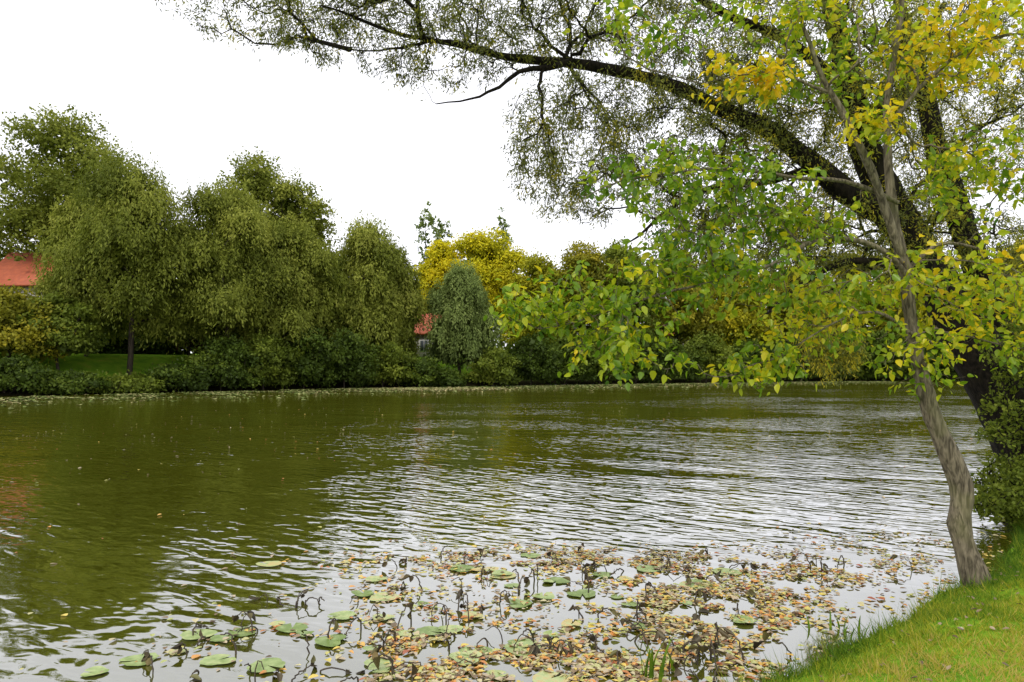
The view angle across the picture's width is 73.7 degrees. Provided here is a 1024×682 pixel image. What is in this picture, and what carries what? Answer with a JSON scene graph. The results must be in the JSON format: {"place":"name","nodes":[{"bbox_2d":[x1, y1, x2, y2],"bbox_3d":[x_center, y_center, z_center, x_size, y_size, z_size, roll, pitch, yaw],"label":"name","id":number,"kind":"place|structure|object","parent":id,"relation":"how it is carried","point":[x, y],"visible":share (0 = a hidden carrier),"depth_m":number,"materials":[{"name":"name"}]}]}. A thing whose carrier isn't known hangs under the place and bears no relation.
{"place":"outdoors","nodes":[
{"label":"outdoors","id":0,"kind":"place"},
{"bbox_2d":[0,380,1017,681],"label":"pond water","id":1,"kind":"structure","parent":0,"point":[234,504],"depth_m":10.42,"materials":[{"name":"green liquid"}]},
{"bbox_2d":[80,553,756,681],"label":"lily pads","id":2,"kind":"object","parent":1,"relation":"on","point":[539,676],"visible":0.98,"depth_m":5.66,"materials":[{"name":"green plant"}]},
{"bbox_2d":[0,381,939,408],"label":"distant lily pads","id":3,"kind":"object","parent":1,"relation":"on","point":[376,389],"visible":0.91,"depth_m":65.04,"materials":[{"name":"green plant"}]},
{"bbox_2d":[11,408,1012,681],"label":"floating leaves","id":4,"kind":"object","parent":1,"relation":"on","point":[601,666],"visible":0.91,"depth_m":5.96,"materials":[{"name":"brown plant"}]},
{"bbox_2d":[141,542,912,681],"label":"withered lily stalks","id":5,"kind":"object","parent":1,"relation":"on","point":[376,657],"visible":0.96,"depth_m":5.49,"materials":[{"name":"brown plant"}]},
{"bbox_2d":[636,633,672,681],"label":"iris plant","id":6,"kind":"object","parent":1,"relation":"in","point":[651,669],"visible":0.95,"depth_m":4.81,"materials":[{"name":"green plant"}]},
{"bbox_2d":[648,646,674,672],"bbox_3d":[1.096,2.301,4.996,0.126,0.225,0.302,1,-2,-13],"label":"iris plant","id":7,"kind":"object","parent":1,"relation":"in","point":[672,666],"visible":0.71,"depth_m":4.92,"materials":[{"name":"green plant"}]},
{"bbox_2d":[806,610,882,637],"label":"bank weeds","id":8,"kind":"object","parent":1,"relation":"on","point":[844,628],"visible":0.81,"depth_m":5.68,"materials":[{"name":"green plant"}]},
{"bbox_2d":[0,353,1023,681],"bbox_3d":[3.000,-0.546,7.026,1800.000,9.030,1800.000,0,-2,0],"label":"ground","id":9,"kind":"structure","parent":0,"point":[104,363],"depth_m":53.16,"materials":[{"name":"green plant"}]},
{"bbox_2d":[0,353,56,392],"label":"shrub","id":10,"kind":"object","parent":9,"relation":"on","point":[25,374],"visible":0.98,"depth_m":52.32,"materials":[{"name":"green plant"}]},
{"bbox_2d":[0,279,75,362],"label":"deciduous tree","id":11,"kind":"object","parent":9,"relation":"on","point":[11,302],"visible":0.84,"depth_m":56.73,"materials":[{"name":"green plant"}]},
{"bbox_2d":[8,290,112,370],"bbox_3d":[-39.062,-0.343,59.393,7.574,8.215,7.307,0,-2,0],"label":"deciduous tree","id":12,"kind":"object","parent":9,"relation":"on","point":[83,340],"visible":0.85,"depth_m":58.06,"materials":[{"name":"green plant"}]},
{"bbox_2d":[0,286,123,351],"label":"walls","id":13,"kind":"structure","parent":9,"relation":"on","point":[25,287],"depth_m":73.27,"materials":[{"name":"red brick"}]},
{"bbox_2d":[0,253,53,285],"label":"roof","id":14,"kind":"structure","parent":13,"relation":"on","point":[16,273],"depth_m":74.72,"materials":[{"name":"tile"}]},
{"bbox_2d":[0,103,136,263],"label":"deciduous tree","id":15,"kind":"object","parent":9,"relation":"on","point":[26,224],"visible":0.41,"depth_m":77.86,"materials":[{"name":"green plant"}]},
{"bbox_2d":[24,367,115,395],"bbox_3d":[-36.008,3.381,55.330,6.390,2.502,5.885,-1,-2,23],"label":"shrub","id":16,"kind":"object","parent":9,"relation":"on","point":[71,381],"visible":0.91,"depth_m":54.36,"materials":[{"name":"green plant"}]},
{"bbox_2d":[24,187,136,356],"bbox_3d":[-40.289,-6.451,65.392,9.315,16.402,9.268,-1,-2,28],"label":"willow tree","id":17,"kind":"object","parent":9,"relation":"on","point":[59,210],"visible":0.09,"depth_m":63.38,"materials":[{"name":"green plant"}]},
{"bbox_2d":[70,331,123,353],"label":"shrub","id":18,"kind":"object","parent":9,"relation":"on","point":[109,349],"visible":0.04,"depth_m":71.83,"materials":[{"name":"green plant"}]},
{"bbox_2d":[26,147,214,374],"bbox_3d":[-34.994,-7.050,63.967,15.318,21.801,14.766,-1,-2,25],"label":"willow tree","id":19,"kind":"object","parent":9,"relation":"on","point":[132,249],"visible":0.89,"depth_m":60.28,"materials":[{"name":"green plant"}]},
{"bbox_2d":[87,369,174,393],"bbox_3d":[-33.107,3.575,58.042,6.617,2.330,6.323,-1,-3,33],"label":"shrub","id":20,"kind":"object","parent":9,"relation":"on","point":[132,383],"visible":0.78,"depth_m":57.16,"materials":[{"name":"green plant"}]},
{"bbox_2d":[109,305,185,354],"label":"shrub","id":21,"kind":"object","parent":9,"relation":"on","point":[149,349],"visible":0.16,"depth_m":73.81,"materials":[{"name":"green plant"}]},
{"bbox_2d":[138,358,217,391],"bbox_3d":[-29.927,3.163,60.885,6.798,3.360,5.353,0,-2,0],"label":"shrub","id":22,"kind":"object","parent":9,"relation":"on","point":[179,376],"visible":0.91,"depth_m":59.94,"materials":[{"name":"green plant"}]},
{"bbox_2d":[152,327,223,354],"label":"shrub","id":23,"kind":"object","parent":9,"relation":"on","point":[184,350],"visible":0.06,"depth_m":74.74,"materials":[{"name":"green plant"}]},
{"bbox_2d":[168,333,210,355],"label":"red shrub","id":24,"kind":"object","parent":9,"relation":"on","point":[189,348],"visible":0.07,"depth_m":70.91,"materials":[{"name":"green plant"}]},
{"bbox_2d":[181,332,267,390],"bbox_3d":[-27.254,2.157,63.226,7.576,6.062,7.180,-1,-3,33],"label":"shrub","id":25,"kind":"object","parent":9,"relation":"on","point":[221,358],"visible":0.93,"depth_m":62.44,"materials":[{"name":"green plant"}]},
{"bbox_2d":[154,172,312,382],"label":"willow tree","id":26,"kind":"object","parent":9,"relation":"on","point":[232,253],"visible":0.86,"depth_m":65.05,"materials":[{"name":"green plant"}]},
{"bbox_2d":[196,146,316,228],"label":"deciduous tree","id":27,"kind":"object","parent":9,"relation":"on","point":[262,178],"visible":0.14,"depth_m":82.09,"materials":[{"name":"green plant"}]},
{"bbox_2d":[237,329,304,389],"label":"shrub","id":28,"kind":"object","parent":9,"relation":"on","point":[270,366],"visible":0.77,"depth_m":65.51,"materials":[{"name":"green plant"}]},
{"bbox_2d":[241,208,347,384],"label":"willow tree","id":29,"kind":"object","parent":9,"relation":"on","point":[311,256],"visible":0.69,"depth_m":69.62,"materials":[{"name":"green plant"}]},
{"bbox_2d":[261,167,341,254],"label":"deciduous tree","id":30,"kind":"object","parent":9,"relation":"on","point":[310,208],"visible":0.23,"depth_m":81.28,"materials":[{"name":"green plant"}]},
{"bbox_2d":[271,324,347,388],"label":"shrub","id":31,"kind":"object","parent":9,"relation":"on","point":[310,366],"visible":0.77,"depth_m":68.03,"materials":[{"name":"green plant"}]},
{"bbox_2d":[313,252,361,339],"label":"willow tree","id":32,"kind":"object","parent":9,"relation":"on","point":[344,281],"visible":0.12,"depth_m":74.58,"materials":[{"name":"green plant"}]},
{"bbox_2d":[322,326,380,387],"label":"shrub","id":33,"kind":"object","parent":9,"relation":"on","point":[352,365],"visible":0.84,"depth_m":70.66,"materials":[{"name":"green plant"}]},
{"bbox_2d":[314,210,433,357],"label":"willow tree","id":34,"kind":"object","parent":9,"relation":"on","point":[370,266],"visible":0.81,"depth_m":75.84,"materials":[{"name":"green plant"}]},
{"bbox_2d":[352,340,423,386],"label":"shrub","id":35,"kind":"object","parent":9,"relation":"on","point":[393,359],"visible":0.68,"depth_m":73.16,"materials":[{"name":"green plant"}]},
{"bbox_2d":[376,240,426,356],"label":"willow tree","id":36,"kind":"object","parent":9,"relation":"on","point":[408,330],"visible":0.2,"depth_m":80.12,"materials":[{"name":"green plant"}]},
{"bbox_2d":[392,355,445,386],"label":"shrub","id":37,"kind":"object","parent":9,"relation":"on","point":[426,370],"visible":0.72,"depth_m":74.63,"materials":[{"name":"green plant"}]},
{"bbox_2d":[415,335,431,356],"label":"walls","id":38,"kind":"structure","parent":9,"relation":"on","point":[422,337],"depth_m":93.08,"materials":[{"name":"grey paint"}]},
{"bbox_2d":[413,314,440,334],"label":"roof","id":39,"kind":"structure","parent":38,"relation":"on","point":[421,331],"depth_m":93.96,"materials":[{"name":"tile"}]},
{"bbox_2d":[412,201,444,269],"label":"poplar tree","id":40,"kind":"object","parent":9,"relation":"on","point":[429,218],"visible":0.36,"depth_m":118.38,"materials":[{"name":"green plant"}]},
{"bbox_2d":[413,238,460,313],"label":"deciduous tree","id":41,"kind":"object","parent":9,"relation":"on","point":[428,270],"visible":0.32,"depth_m":104.15,"materials":[{"name":"yellow plant"}]},
{"bbox_2d":[429,218,452,250],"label":"poplar tree","id":42,"kind":"object","parent":9,"relation":"on","point":[441,227],"visible":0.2,"depth_m":120.50,"materials":[{"name":"green plant"}]},
{"bbox_2d":[421,366,469,386],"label":"shrub","id":43,"kind":"object","parent":9,"relation":"on","point":[450,377],"visible":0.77,"depth_m":75.83,"materials":[{"name":"green plant"}]},
{"bbox_2d":[423,258,505,372],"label":"willow tree","id":44,"kind":"object","parent":9,"relation":"on","point":[458,304],"visible":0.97,"depth_m":80.38,"materials":[{"name":"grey plant"}]},
{"bbox_2d":[428,226,536,343],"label":"deciduous tree","id":45,"kind":"object","parent":9,"relation":"on","point":[491,259],"visible":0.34,"depth_m":101.30,"materials":[{"name":"yellow plant"}]},
{"bbox_2d":[465,346,521,385],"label":"shrub","id":46,"kind":"object","parent":9,"relation":"on","point":[495,364],"visible":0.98,"depth_m":79.02,"materials":[{"name":"green plant"}]},
{"bbox_2d":[492,207,513,346],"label":"poplar tree","id":47,"kind":"object","parent":9,"relation":"on","point":[503,224],"visible":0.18,"depth_m":122.25,"materials":[{"name":"green plant"}]},
{"bbox_2d":[504,331,568,384],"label":"shrub","id":48,"kind":"object","parent":9,"relation":"on","point":[535,356],"visible":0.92,"depth_m":81.40,"materials":[{"name":"green plant"}]},
{"bbox_2d":[498,251,579,343],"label":"deciduous tree","id":49,"kind":"object","parent":9,"relation":"on","point":[529,267],"visible":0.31,"depth_m":95.06,"materials":[{"name":"green plant"}]},
{"bbox_2d":[182,321,899,356],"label":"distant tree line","id":50,"kind":"object","parent":9,"relation":"on","point":[507,346],"depth_m":126.21,"materials":[{"name":"green plant"}]},
{"bbox_2d":[546,333,603,384],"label":"shrub","id":51,"kind":"object","parent":9,"relation":"on","point":[582,366],"visible":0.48,"depth_m":84.68,"materials":[{"name":"green plant"}]},
{"bbox_2d":[154,0,1023,478],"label":"old willow tree","id":52,"kind":"object","parent":9,"relation":"on","point":[778,134],"visible":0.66,"depth_m":10.68,"materials":[{"name":"green plant"}]},
{"bbox_2d":[551,237,632,339],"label":"deciduous tree","id":53,"kind":"object","parent":9,"relation":"on","point":[593,259],"visible":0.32,"depth_m":96.30,"materials":[{"name":"green plant"}]},
{"bbox_2d":[574,327,639,383],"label":"shrub","id":54,"kind":"object","parent":9,"relation":"on","point":[598,367],"visible":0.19,"depth_m":87.42,"materials":[{"name":"green plant"}]},
{"bbox_2d":[586,236,670,347],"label":"deciduous tree","id":55,"kind":"object","parent":9,"relation":"on","point":[611,252],"visible":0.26,"depth_m":101.40,"materials":[{"name":"green plant"}]},
{"bbox_2d":[619,328,676,383],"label":"shrub","id":56,"kind":"object","parent":9,"relation":"on","point":[655,367],"visible":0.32,"depth_m":90.32,"materials":[{"name":"green plant"}]},
{"bbox_2d":[638,337,707,382],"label":"shrub","id":57,"kind":"object","parent":9,"relation":"on","point":[692,374],"visible":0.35,"depth_m":92.79,"materials":[{"name":"green plant"}]},
{"bbox_2d":[641,253,731,344],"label":"deciduous tree","id":58,"kind":"object","parent":9,"relation":"on","point":[697,324],"visible":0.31,"depth_m":107.07,"materials":[{"name":"green plant"}]},
{"bbox_2d":[672,330,745,382],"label":"shrub","id":59,"kind":"object","parent":9,"relation":"on","point":[707,343],"visible":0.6,"depth_m":95.67,"materials":[{"name":"green plant"}]},
{"bbox_2d":[705,258,783,353],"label":"deciduous tree","id":60,"kind":"object","parent":9,"relation":"on","point":[739,324],"visible":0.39,"depth_m":109.67,"materials":[{"name":"yellow plant"}]},
{"bbox_2d":[717,338,784,380],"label":"shrub","id":61,"kind":"object","parent":9,"relation":"on","point":[750,354],"visible":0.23,"depth_m":98.57,"materials":[{"name":"green plant"}]},
{"bbox_2d":[483,0,1023,586],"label":"young linden tree","id":62,"kind":"object","parent":9,"relation":"on","point":[949,454],"visible":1,"depth_m":6.64,"materials":[{"name":"green plant"}]},
{"bbox_2d":[742,262,838,345],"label":"deciduous tree","id":63,"kind":"object","parent":9,"relation":"on","point":[782,312],"visible":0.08,"depth_m":113.86,"materials":[{"name":"green plant"}]},
{"bbox_2d":[767,332,826,381],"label":"shrub","id":64,"kind":"object","parent":9,"relation":"on","point":[798,359],"visible":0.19,"depth_m":102.82,"materials":[{"name":"green plant"}]},
{"bbox_2d":[808,334,871,379],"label":"shrub","id":65,"kind":"object","parent":9,"relation":"on","point":[855,370],"visible":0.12,"depth_m":106.53,"materials":[{"name":"green plant"}]},
{"bbox_2d":[662,513,1023,681],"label":"grass","id":66,"kind":"structure","parent":9,"relation":"on","point":[950,611],"depth_m":4.96,"materials":[{"name":"green plant"}]},
{"bbox_2d":[812,247,917,341],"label":"deciduous tree","id":67,"kind":"object","parent":9,"relation":"on","point":[883,324],"visible":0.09,"depth_m":117.74,"materials":[{"name":"green plant"}]},
{"bbox_2d":[849,328,927,380],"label":"shrub","id":68,"kind":"object","parent":9,"relation":"on","point":[892,363],"visible":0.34,"depth_m":109.31,"materials":[{"name":"green plant"}]},
{"bbox_2d":[892,294,932,339],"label":"deciduous tree","id":69,"kind":"object","parent":9,"relation":"on","point":[923,312],"visible":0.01,"depth_m":120.12,"materials":[{"name":"green plant"}]},
{"bbox_2d":[819,556,1023,681],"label":"fallen leaves","id":70,"kind":"object","parent":9,"relation":"on","point":[956,636],"visible":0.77,"depth_m":4.80,"materials":[{"name":"brown plant"}]},
{"bbox_2d":[923,332,958,379],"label":"shrub","id":71,"kind":"object","parent":9,"relation":"on","point":[951,368],"visible":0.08,"depth_m":110.80,"materials":[{"name":"green plant"}]},
{"bbox_2d":[969,317,1023,532],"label":"bank shrub","id":72,"kind":"object","parent":9,"relation":"on","point":[1004,495],"visible":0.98,"depth_m":9.89,"materials":[{"name":"green plant"}]},
{"bbox_2d":[988,232,1023,337],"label":"deciduous tree","id":73,"kind":"object","parent":9,"relation":"on","point":[1010,274],"visible":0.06,"depth_m":72.70,"materials":[{"name":"green plant"}]},
{"bbox_2d":[0,0,1023,352],"label":"sky","id":74,"kind":"structure","parent":0,"point":[188,101],"materials":[{"name":"white"}]},
{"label":"window frames","id":75,"kind":"object","parent":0,"visible":0},
{"bbox_2d":[420,341,427,350],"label":"windows","id":76,"kind":"structure","parent":75,"relation":"attached to","point":[423,344],"depth_m":92.94,"materials":[{"name":"grey glass"}]}
]}

